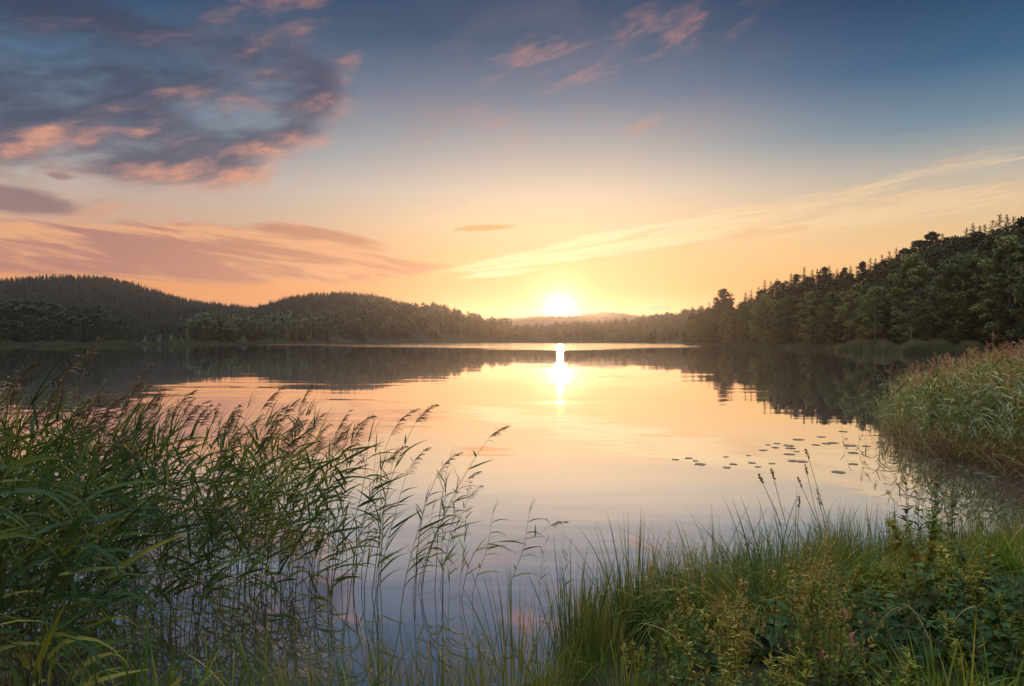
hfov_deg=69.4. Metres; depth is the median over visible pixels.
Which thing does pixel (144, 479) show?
reed
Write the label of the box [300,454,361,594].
reed
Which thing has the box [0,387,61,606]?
reed
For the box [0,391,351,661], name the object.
reed undergrowth
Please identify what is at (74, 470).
reed
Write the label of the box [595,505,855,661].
sedge tussock
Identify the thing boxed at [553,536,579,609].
reed
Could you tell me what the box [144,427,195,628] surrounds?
reed
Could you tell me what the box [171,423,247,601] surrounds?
reed
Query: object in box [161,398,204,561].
reed
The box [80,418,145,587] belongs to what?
reed
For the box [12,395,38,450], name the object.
reed
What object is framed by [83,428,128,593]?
reed
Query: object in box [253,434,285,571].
reed
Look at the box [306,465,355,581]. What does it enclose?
reed
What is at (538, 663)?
grass tuft
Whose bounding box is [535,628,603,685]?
grass tuft
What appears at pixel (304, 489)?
reed
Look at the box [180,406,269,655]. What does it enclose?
reed
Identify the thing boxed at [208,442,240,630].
reed
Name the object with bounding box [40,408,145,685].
reed
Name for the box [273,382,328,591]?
reed
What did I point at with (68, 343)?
reeds
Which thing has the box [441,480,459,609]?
reed
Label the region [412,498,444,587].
reed
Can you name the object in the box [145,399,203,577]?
reed
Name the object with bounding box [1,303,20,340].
broadleaf tree
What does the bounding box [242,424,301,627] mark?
reed
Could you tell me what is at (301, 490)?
reed
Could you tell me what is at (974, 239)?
pine tree
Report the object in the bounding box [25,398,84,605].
reed
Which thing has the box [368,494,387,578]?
reed
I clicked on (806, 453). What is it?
seed stalk
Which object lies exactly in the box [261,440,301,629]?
reed
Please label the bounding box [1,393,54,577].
reed
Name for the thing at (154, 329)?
broadleaf tree
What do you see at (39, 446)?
reed
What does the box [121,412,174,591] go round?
reed
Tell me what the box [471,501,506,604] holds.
reed
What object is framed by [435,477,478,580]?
reed
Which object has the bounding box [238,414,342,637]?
reed
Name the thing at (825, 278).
pine tree
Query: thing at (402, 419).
reed
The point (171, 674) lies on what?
grass tuft
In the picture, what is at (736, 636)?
golden weed
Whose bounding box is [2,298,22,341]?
broadleaf tree
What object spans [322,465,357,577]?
reed
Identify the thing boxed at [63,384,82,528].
reed
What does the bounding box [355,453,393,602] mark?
reed
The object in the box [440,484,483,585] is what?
reed
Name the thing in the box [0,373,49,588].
reed
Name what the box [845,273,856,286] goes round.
pine tree
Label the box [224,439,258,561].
reed
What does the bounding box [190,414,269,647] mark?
reed
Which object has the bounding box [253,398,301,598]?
reed
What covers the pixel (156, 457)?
reed
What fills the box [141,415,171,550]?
reed
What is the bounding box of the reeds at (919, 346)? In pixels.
[687,336,983,355]
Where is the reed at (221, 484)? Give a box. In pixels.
[193,413,246,572]
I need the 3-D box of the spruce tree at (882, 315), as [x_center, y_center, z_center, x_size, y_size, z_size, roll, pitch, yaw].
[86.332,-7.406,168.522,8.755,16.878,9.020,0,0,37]
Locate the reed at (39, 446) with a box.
[4,408,71,557]
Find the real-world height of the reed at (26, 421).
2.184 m
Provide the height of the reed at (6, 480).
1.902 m
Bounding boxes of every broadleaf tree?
[0,301,13,334]
[0,307,9,339]
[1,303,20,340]
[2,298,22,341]
[13,299,37,342]
[14,304,32,341]
[17,304,49,342]
[22,298,57,342]
[29,307,58,341]
[44,301,65,341]
[56,310,71,339]
[65,304,84,341]
[85,304,111,341]
[90,313,103,341]
[98,310,119,340]
[103,320,119,340]
[113,316,128,340]
[150,327,158,341]
[185,326,191,339]
[682,328,692,341]
[684,318,701,342]
[695,310,705,326]
[696,312,716,343]
[699,307,715,331]
[709,306,720,321]
[725,307,736,323]
[732,302,745,323]
[735,302,754,343]
[742,316,756,341]
[747,298,755,308]
[754,305,782,343]
[756,297,778,337]
[766,296,800,345]
[772,296,816,343]
[776,280,793,298]
[790,302,823,342]
[799,290,829,344]
[815,290,844,345]
[816,297,842,344]
[820,290,851,341]
[827,279,844,292]
[830,285,858,329]
[834,293,867,340]
[835,272,848,290]
[836,278,848,292]
[843,283,884,341]
[863,263,881,284]
[864,280,899,340]
[871,258,903,299]
[873,258,888,282]
[873,271,923,342]
[885,274,930,342]
[886,267,903,320]
[902,253,938,305]
[916,246,949,289]
[916,252,981,343]
[917,255,980,345]
[922,272,960,335]
[928,250,961,279]
[934,250,1005,348]
[939,235,973,264]
[941,243,953,256]
[958,247,979,300]
[965,230,993,251]
[971,253,1013,346]
[973,231,1006,298]
[973,239,1004,334]
[981,233,1021,254]
[989,245,1023,343]
[991,229,1005,241]
[991,238,1023,332]
[995,232,1023,301]
[1004,227,1020,235]
[1005,263,1023,346]
[1005,267,1023,319]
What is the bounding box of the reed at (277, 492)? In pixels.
[243,432,306,590]
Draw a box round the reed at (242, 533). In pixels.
[220,401,290,634]
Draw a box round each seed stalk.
[758,474,780,525]
[770,468,786,525]
[797,477,820,532]
[797,496,801,552]
[804,448,830,532]
[804,465,820,529]
[816,489,827,532]
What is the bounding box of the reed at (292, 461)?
[253,420,325,603]
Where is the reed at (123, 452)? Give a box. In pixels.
[103,400,144,572]
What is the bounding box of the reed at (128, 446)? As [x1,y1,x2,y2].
[112,392,152,589]
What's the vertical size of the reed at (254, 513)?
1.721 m
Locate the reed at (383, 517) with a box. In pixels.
[374,447,403,584]
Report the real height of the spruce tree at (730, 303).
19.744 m
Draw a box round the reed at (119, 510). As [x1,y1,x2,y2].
[57,418,159,633]
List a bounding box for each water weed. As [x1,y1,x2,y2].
[856,533,873,558]
[887,499,897,545]
[896,462,916,540]
[910,493,927,559]
[912,481,926,543]
[922,458,945,542]
[922,471,939,523]
[928,485,960,552]
[945,494,958,538]
[945,503,958,559]
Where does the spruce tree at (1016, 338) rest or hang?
on the ground at (756, 669)
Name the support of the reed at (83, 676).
on the ground at (756, 669)
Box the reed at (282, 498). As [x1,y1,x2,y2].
[260,417,313,587]
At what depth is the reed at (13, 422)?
6.69 m
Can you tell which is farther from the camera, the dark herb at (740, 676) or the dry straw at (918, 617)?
the dry straw at (918, 617)
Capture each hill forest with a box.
[0,273,313,335]
[228,290,497,337]
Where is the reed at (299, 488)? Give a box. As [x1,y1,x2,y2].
[284,428,324,574]
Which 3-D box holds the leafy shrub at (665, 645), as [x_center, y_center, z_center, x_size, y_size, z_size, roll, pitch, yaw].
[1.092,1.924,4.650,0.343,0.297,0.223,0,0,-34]
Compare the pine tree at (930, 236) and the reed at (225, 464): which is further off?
the pine tree at (930, 236)
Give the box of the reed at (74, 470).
[36,394,105,621]
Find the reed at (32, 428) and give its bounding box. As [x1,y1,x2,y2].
[0,380,95,620]
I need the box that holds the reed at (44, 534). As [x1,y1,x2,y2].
[1,404,93,679]
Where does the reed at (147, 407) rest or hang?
in the lake water
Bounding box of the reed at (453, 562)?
[447,515,462,612]
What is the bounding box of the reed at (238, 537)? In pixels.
[219,405,298,638]
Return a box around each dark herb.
[641,628,697,683]
[665,662,703,685]
[689,605,752,670]
[709,672,743,685]
[727,574,801,660]
[728,669,791,685]
[831,561,902,641]
[833,643,912,685]
[848,605,926,681]
[863,585,940,676]
[875,647,918,685]
[891,553,965,635]
[913,582,1013,673]
[936,566,1012,616]
[940,564,1023,649]
[949,544,994,602]
[951,543,1011,612]
[965,612,1023,685]
[997,568,1023,634]
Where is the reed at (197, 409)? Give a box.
[130,400,211,613]
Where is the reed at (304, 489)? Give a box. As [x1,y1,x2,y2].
[276,424,332,572]
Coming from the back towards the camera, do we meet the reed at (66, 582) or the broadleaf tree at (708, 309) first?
the broadleaf tree at (708, 309)
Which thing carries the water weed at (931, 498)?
on the ground at (756, 669)
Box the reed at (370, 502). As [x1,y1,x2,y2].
[346,435,392,579]
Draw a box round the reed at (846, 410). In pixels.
[841,390,856,421]
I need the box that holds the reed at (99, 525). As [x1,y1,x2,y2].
[81,441,136,626]
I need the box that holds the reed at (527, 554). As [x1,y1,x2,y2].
[505,498,545,608]
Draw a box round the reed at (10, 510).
[1,438,64,597]
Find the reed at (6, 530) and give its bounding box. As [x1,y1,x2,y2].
[0,460,35,619]
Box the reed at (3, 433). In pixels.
[0,404,42,683]
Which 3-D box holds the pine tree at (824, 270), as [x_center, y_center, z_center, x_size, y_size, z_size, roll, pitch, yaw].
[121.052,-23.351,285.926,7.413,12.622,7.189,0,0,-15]
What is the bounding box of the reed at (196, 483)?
[166,415,230,627]
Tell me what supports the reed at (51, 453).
in the lake water
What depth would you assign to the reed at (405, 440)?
7.01 m
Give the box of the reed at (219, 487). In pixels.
[180,408,267,640]
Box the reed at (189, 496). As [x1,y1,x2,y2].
[142,439,224,655]
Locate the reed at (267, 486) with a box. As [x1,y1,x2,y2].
[234,423,289,576]
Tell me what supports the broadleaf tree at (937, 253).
on the ground at (756, 669)
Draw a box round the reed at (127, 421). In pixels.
[91,363,166,637]
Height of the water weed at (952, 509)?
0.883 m
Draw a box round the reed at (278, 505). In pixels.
[241,413,327,643]
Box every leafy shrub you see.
[620,639,654,669]
[659,620,701,675]
[839,645,925,685]
[848,562,891,611]
[869,553,909,618]
[885,508,946,595]
[929,535,994,612]
[931,606,1017,675]
[937,559,977,604]
[963,576,1023,657]
[1002,585,1022,630]
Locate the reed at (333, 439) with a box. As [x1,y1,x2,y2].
[331,438,350,573]
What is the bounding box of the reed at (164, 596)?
[136,406,216,642]
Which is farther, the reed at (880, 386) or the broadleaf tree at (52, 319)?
the broadleaf tree at (52, 319)
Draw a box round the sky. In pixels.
[0,0,1023,318]
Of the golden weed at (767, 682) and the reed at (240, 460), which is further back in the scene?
the reed at (240, 460)
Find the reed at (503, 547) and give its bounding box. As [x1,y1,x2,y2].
[461,520,567,599]
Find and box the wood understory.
[682,322,793,341]
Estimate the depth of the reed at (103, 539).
5.05 m
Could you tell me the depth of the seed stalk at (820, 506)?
6.01 m
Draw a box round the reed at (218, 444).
[188,430,238,559]
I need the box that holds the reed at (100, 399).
[48,385,121,661]
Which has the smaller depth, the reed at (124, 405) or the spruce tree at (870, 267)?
the reed at (124, 405)
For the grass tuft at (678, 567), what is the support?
on the ground at (756, 669)
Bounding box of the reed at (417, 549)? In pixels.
[406,481,436,605]
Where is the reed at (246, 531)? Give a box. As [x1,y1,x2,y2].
[229,404,277,580]
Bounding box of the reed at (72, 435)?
[46,396,90,596]
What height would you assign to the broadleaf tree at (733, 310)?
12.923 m
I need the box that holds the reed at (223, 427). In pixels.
[185,420,240,613]
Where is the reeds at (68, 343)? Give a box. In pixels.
[0,339,346,345]
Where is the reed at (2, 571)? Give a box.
[0,373,42,614]
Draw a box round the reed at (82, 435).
[53,397,107,522]
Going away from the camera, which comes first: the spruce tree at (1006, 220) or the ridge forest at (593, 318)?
the spruce tree at (1006, 220)
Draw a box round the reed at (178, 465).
[160,403,203,595]
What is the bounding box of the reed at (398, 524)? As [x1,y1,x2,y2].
[372,447,429,627]
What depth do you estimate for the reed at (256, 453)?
7.06 m
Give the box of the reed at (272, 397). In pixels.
[210,387,287,599]
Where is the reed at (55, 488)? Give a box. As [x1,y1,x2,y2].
[5,409,90,665]
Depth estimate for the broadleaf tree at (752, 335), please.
293.41 m
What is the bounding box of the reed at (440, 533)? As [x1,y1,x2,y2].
[419,469,464,593]
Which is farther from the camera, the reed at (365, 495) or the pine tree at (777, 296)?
the pine tree at (777, 296)
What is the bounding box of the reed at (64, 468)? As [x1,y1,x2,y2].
[26,410,85,531]
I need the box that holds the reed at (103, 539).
[74,394,171,678]
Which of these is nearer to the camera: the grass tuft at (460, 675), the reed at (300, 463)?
the grass tuft at (460, 675)
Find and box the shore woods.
[177,296,713,342]
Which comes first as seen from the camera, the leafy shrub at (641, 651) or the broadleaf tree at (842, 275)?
the leafy shrub at (641, 651)
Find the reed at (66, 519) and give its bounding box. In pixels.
[49,423,139,685]
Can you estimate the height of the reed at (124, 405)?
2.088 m
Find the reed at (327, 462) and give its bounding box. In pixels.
[257,430,346,649]
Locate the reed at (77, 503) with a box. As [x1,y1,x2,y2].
[25,388,129,667]
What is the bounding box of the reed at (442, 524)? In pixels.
[428,447,460,592]
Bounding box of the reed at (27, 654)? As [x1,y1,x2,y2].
[0,417,91,663]
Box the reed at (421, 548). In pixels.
[414,486,432,622]
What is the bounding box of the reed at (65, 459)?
[29,400,106,576]
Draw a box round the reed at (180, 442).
[128,436,189,600]
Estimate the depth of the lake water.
13.92 m
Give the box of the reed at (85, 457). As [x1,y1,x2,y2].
[23,396,128,662]
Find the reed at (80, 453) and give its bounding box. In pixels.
[33,392,113,641]
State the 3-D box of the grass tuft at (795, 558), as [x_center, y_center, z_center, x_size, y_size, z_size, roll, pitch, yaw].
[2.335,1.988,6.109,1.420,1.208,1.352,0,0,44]
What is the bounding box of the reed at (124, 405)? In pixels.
[88,392,151,619]
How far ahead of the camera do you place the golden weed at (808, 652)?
3.98 m
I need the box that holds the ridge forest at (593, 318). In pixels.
[483,311,647,321]
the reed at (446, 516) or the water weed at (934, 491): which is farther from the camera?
the water weed at (934, 491)
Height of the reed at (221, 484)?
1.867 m
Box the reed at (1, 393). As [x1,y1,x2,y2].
[0,390,8,479]
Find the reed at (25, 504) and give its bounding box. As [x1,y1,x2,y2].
[2,377,84,685]
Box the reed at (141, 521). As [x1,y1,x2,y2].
[121,421,155,600]
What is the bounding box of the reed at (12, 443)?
[0,393,46,479]
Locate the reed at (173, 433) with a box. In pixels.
[126,406,198,564]
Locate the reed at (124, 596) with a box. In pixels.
[74,402,159,669]
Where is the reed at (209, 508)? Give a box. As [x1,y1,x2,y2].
[184,405,257,642]
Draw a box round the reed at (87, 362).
[53,336,133,657]
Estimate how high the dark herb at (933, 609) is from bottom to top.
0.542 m
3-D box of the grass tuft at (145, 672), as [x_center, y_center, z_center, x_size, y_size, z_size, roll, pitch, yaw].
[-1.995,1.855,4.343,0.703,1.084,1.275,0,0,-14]
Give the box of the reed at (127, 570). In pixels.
[105,406,198,678]
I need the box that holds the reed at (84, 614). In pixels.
[28,406,160,669]
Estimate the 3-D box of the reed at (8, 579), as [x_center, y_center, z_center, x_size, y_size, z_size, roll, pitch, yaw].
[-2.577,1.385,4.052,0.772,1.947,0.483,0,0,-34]
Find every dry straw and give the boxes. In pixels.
[643,623,692,655]
[902,603,928,637]
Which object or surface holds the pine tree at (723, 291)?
on the ground at (756, 669)
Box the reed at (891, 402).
[875,362,906,423]
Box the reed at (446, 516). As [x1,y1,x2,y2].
[418,471,480,589]
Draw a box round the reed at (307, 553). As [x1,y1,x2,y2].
[266,429,349,625]
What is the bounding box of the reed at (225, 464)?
[184,409,257,631]
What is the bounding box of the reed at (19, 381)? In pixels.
[0,361,45,551]
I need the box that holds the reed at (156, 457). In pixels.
[78,390,196,668]
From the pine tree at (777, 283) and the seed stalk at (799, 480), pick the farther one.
the pine tree at (777, 283)
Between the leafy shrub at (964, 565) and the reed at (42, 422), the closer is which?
the leafy shrub at (964, 565)
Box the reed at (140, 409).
[105,385,166,638]
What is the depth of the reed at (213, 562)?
6.36 m
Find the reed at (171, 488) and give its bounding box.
[155,404,214,607]
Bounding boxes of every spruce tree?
[728,293,734,312]
[790,274,799,294]
[865,258,873,282]
[876,275,903,343]
[914,264,932,329]
[921,268,951,340]
[932,234,940,248]
[946,254,975,344]
[964,250,1006,348]
[988,221,996,233]
[996,215,1006,228]
[1002,214,1010,229]
[1009,311,1023,349]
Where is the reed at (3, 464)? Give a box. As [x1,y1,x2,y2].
[0,415,29,565]
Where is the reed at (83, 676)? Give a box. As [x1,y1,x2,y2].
[42,520,157,685]
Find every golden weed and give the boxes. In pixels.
[669,575,757,685]
[716,656,785,685]
[719,597,765,685]
[761,642,814,685]
[770,544,831,685]
[796,555,853,685]
[808,602,884,685]
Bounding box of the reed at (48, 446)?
[0,349,97,641]
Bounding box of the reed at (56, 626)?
[5,435,156,685]
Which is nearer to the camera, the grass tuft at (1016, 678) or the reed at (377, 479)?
the grass tuft at (1016, 678)
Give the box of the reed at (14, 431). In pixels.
[11,391,37,472]
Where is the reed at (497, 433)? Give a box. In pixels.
[422,426,508,587]
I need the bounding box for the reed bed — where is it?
[869,328,1023,467]
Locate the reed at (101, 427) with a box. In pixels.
[23,408,127,651]
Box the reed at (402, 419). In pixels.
[353,408,418,584]
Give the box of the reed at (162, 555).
[137,404,192,629]
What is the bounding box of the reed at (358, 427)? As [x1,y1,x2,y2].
[295,413,377,585]
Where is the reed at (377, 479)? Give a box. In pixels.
[346,446,408,618]
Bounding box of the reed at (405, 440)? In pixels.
[372,404,439,593]
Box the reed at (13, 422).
[0,385,28,537]
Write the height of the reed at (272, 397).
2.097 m
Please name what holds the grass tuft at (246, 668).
on the ground at (756, 669)
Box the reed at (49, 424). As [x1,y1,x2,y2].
[6,388,79,620]
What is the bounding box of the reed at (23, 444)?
[2,411,43,516]
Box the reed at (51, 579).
[14,403,166,685]
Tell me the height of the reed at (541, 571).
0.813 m
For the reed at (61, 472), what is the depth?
4.96 m
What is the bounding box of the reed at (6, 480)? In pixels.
[0,434,30,482]
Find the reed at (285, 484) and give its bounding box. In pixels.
[257,419,321,626]
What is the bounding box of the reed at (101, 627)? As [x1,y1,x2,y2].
[71,483,161,682]
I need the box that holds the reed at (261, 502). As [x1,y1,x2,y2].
[244,429,276,572]
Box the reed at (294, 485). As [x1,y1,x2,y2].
[277,412,306,569]
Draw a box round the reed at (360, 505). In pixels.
[330,416,400,615]
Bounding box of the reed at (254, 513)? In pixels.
[237,433,277,618]
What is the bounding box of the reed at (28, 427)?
[15,406,41,554]
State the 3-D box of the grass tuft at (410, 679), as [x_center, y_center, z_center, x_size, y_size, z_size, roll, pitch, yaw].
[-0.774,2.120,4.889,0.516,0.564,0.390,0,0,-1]
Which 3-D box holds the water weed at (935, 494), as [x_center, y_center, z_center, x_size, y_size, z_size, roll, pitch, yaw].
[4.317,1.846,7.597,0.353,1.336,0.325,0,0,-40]
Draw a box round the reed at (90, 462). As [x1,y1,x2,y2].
[68,397,102,564]
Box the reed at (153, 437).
[135,393,173,536]
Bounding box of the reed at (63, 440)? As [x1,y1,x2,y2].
[39,379,79,595]
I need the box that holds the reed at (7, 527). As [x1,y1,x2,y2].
[1,481,29,599]
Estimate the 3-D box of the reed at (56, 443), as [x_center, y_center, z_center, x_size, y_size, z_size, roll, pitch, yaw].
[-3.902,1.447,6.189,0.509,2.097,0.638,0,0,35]
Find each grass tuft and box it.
[7,624,147,685]
[35,595,227,685]
[105,570,220,685]
[112,619,231,685]
[146,625,280,685]
[186,603,296,685]
[240,625,321,685]
[262,618,357,685]
[312,640,395,685]
[326,600,427,685]
[360,626,431,685]
[402,613,464,685]
[427,636,500,685]
[436,618,508,685]
[452,558,577,685]
[490,587,587,685]
[527,524,636,660]
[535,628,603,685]
[574,513,711,641]
[581,587,650,661]
[587,544,711,638]
[616,517,769,623]
[619,526,711,635]
[649,525,724,617]
[657,520,817,606]
[724,515,871,607]
[860,628,1020,685]
[862,670,934,685]
[896,605,1014,685]
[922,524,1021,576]
[941,625,1023,685]
[951,510,1022,576]
[980,525,1023,576]
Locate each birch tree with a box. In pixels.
[717,311,733,342]
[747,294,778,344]
[795,291,823,343]
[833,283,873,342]
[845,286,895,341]
[885,253,938,341]
[968,235,1023,352]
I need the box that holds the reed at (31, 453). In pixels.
[0,388,83,628]
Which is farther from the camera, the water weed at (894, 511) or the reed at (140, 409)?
the water weed at (894, 511)
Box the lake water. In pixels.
[0,342,1023,685]
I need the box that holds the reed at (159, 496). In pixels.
[137,389,183,583]
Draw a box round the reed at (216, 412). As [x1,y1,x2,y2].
[181,403,223,577]
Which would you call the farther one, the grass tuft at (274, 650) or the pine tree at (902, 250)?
the pine tree at (902, 250)
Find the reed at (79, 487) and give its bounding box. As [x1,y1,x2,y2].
[23,398,120,685]
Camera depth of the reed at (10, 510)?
5.99 m
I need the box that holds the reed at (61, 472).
[26,400,105,685]
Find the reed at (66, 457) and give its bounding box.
[33,407,96,627]
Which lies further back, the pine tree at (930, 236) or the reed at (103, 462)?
the pine tree at (930, 236)
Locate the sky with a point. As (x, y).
(486, 158)
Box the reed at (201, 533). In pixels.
[173,432,247,633]
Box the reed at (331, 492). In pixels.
[310,424,351,584]
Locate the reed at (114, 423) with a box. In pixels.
[73,409,130,573]
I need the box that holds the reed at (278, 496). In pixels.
[262,417,302,575]
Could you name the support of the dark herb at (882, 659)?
on the ground at (756, 669)
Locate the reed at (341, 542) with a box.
[322,419,373,631]
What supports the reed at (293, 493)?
in the lake water
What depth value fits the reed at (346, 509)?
7.18 m
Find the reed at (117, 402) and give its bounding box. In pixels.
[6,388,142,685]
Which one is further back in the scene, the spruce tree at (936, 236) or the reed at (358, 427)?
the spruce tree at (936, 236)
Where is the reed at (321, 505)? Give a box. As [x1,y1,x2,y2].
[308,429,341,609]
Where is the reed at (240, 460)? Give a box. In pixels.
[217,414,265,568]
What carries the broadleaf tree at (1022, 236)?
on the ground at (756, 669)
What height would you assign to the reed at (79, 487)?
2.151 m
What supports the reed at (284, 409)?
in the lake water
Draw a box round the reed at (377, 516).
[354,454,405,581]
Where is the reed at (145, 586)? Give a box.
[102,399,203,677]
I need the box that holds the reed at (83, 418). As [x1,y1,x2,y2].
[62,398,113,618]
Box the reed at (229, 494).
[206,429,250,572]
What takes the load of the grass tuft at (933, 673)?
on the ground at (756, 669)
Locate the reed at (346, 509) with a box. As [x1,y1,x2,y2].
[341,421,360,585]
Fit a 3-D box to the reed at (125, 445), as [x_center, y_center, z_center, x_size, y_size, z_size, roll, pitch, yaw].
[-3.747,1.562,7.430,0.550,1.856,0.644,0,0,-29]
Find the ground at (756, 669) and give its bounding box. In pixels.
[6,285,1023,685]
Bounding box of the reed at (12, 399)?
[0,374,42,635]
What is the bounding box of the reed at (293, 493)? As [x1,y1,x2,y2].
[277,421,327,572]
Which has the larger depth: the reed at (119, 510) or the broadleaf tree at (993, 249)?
the broadleaf tree at (993, 249)
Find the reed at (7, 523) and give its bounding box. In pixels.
[0,519,25,652]
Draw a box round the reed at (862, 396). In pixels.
[854,378,875,421]
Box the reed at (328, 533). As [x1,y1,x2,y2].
[291,410,368,641]
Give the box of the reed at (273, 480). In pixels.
[235,420,305,602]
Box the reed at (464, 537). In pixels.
[458,480,471,595]
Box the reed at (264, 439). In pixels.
[206,418,289,660]
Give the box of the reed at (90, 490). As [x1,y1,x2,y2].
[64,418,92,620]
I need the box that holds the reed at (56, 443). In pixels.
[14,394,89,633]
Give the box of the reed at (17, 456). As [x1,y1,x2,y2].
[0,391,49,635]
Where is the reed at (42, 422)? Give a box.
[28,390,61,518]
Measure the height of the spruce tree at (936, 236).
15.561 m
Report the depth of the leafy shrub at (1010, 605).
5.04 m
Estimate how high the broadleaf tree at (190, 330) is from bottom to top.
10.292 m
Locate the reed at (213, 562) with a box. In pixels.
[193,448,240,621]
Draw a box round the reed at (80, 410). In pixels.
[28,394,99,593]
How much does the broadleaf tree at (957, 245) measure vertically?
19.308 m
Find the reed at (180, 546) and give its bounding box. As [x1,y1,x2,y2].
[169,432,240,626]
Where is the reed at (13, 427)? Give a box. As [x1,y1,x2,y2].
[0,388,38,477]
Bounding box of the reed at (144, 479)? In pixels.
[80,397,178,626]
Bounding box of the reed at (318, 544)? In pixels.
[298,418,381,630]
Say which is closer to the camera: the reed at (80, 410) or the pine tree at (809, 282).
the reed at (80, 410)
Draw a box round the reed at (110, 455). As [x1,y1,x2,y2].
[86,403,151,572]
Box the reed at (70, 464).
[64,412,87,586]
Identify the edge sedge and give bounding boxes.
[542,497,1023,684]
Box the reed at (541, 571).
[536,537,548,598]
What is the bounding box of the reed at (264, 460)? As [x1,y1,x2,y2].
[248,428,283,563]
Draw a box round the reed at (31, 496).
[17,409,101,619]
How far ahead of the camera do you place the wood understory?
413.97 m
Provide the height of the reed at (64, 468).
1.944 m
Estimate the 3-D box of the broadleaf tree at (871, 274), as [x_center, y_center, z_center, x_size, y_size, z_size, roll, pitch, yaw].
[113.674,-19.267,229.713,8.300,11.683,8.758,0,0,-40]
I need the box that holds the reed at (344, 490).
[325,443,372,625]
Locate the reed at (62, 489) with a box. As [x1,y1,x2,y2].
[42,394,102,613]
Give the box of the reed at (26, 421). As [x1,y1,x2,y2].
[0,384,45,581]
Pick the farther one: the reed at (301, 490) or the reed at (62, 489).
the reed at (301, 490)
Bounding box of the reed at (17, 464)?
[0,349,95,665]
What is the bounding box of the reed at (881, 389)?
[869,364,893,423]
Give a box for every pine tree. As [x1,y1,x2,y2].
[687,313,695,326]
[709,288,734,311]
[719,297,732,313]
[750,300,769,322]
[752,289,766,306]
[767,280,781,297]
[772,290,788,307]
[776,285,802,323]
[790,274,800,285]
[799,276,816,298]
[814,267,832,280]
[814,284,831,297]
[817,273,831,289]
[839,267,847,277]
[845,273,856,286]
[856,261,868,278]
[856,270,869,284]
[875,263,896,286]
[896,247,910,259]
[904,240,927,261]
[915,246,929,255]
[922,231,940,247]
[940,236,958,246]
[941,236,949,245]
[967,231,987,251]
[1009,216,1023,232]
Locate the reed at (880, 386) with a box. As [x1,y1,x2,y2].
[874,359,891,417]
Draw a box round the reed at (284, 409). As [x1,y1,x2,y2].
[239,404,289,600]
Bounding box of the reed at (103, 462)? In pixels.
[87,394,126,576]
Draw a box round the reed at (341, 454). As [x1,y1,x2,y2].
[304,422,377,601]
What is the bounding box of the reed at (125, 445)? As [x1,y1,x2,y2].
[119,414,138,572]
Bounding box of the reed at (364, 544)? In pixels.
[353,482,381,598]
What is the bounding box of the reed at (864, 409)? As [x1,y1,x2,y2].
[860,384,871,427]
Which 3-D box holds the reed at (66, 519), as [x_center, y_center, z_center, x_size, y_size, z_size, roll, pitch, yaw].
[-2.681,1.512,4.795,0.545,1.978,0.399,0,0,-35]
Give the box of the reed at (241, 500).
[221,430,267,586]
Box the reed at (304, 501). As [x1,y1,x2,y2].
[273,441,329,624]
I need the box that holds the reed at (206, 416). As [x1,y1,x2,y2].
[162,408,216,583]
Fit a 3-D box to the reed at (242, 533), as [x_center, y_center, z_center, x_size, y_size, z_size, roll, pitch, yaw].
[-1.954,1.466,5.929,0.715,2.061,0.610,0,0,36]
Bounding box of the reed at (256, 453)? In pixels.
[198,396,281,590]
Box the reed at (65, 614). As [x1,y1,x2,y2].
[32,497,115,685]
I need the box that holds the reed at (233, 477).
[198,425,256,637]
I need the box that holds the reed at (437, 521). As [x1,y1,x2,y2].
[399,452,463,623]
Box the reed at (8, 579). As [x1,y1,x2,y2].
[0,417,118,674]
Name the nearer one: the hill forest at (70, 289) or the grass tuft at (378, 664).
the grass tuft at (378, 664)
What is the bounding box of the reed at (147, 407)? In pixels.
[92,387,170,650]
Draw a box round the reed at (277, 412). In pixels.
[216,407,284,594]
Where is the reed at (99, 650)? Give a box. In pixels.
[75,537,146,685]
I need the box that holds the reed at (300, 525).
[288,463,329,583]
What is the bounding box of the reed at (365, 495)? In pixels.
[344,448,402,612]
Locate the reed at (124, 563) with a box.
[69,433,194,685]
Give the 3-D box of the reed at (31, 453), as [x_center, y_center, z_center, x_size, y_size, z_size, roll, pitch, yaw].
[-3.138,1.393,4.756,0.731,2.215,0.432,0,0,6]
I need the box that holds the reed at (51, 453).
[35,410,78,541]
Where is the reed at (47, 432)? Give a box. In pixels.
[0,380,89,607]
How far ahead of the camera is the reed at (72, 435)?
6.90 m
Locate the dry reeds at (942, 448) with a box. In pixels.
[867,407,1023,478]
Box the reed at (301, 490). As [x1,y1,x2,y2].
[283,417,317,574]
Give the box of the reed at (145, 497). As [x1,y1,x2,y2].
[123,413,168,615]
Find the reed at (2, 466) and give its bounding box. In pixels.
[0,383,40,528]
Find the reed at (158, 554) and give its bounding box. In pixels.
[135,479,172,621]
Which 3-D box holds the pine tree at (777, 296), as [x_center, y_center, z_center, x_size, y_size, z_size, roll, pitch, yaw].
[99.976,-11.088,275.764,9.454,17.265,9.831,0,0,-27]
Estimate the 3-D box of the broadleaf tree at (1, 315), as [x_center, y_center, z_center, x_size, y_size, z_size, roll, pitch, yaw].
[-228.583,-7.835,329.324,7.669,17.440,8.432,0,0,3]
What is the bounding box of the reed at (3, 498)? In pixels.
[0,388,24,541]
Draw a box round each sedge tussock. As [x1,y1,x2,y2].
[593,530,807,659]
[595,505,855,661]
[611,488,905,661]
[688,494,913,631]
[750,499,914,601]
[766,488,977,605]
[880,503,1023,589]
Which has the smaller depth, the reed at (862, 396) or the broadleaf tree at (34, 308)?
the reed at (862, 396)
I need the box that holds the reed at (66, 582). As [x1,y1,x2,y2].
[38,392,188,685]
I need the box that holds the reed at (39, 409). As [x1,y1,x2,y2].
[4,396,59,638]

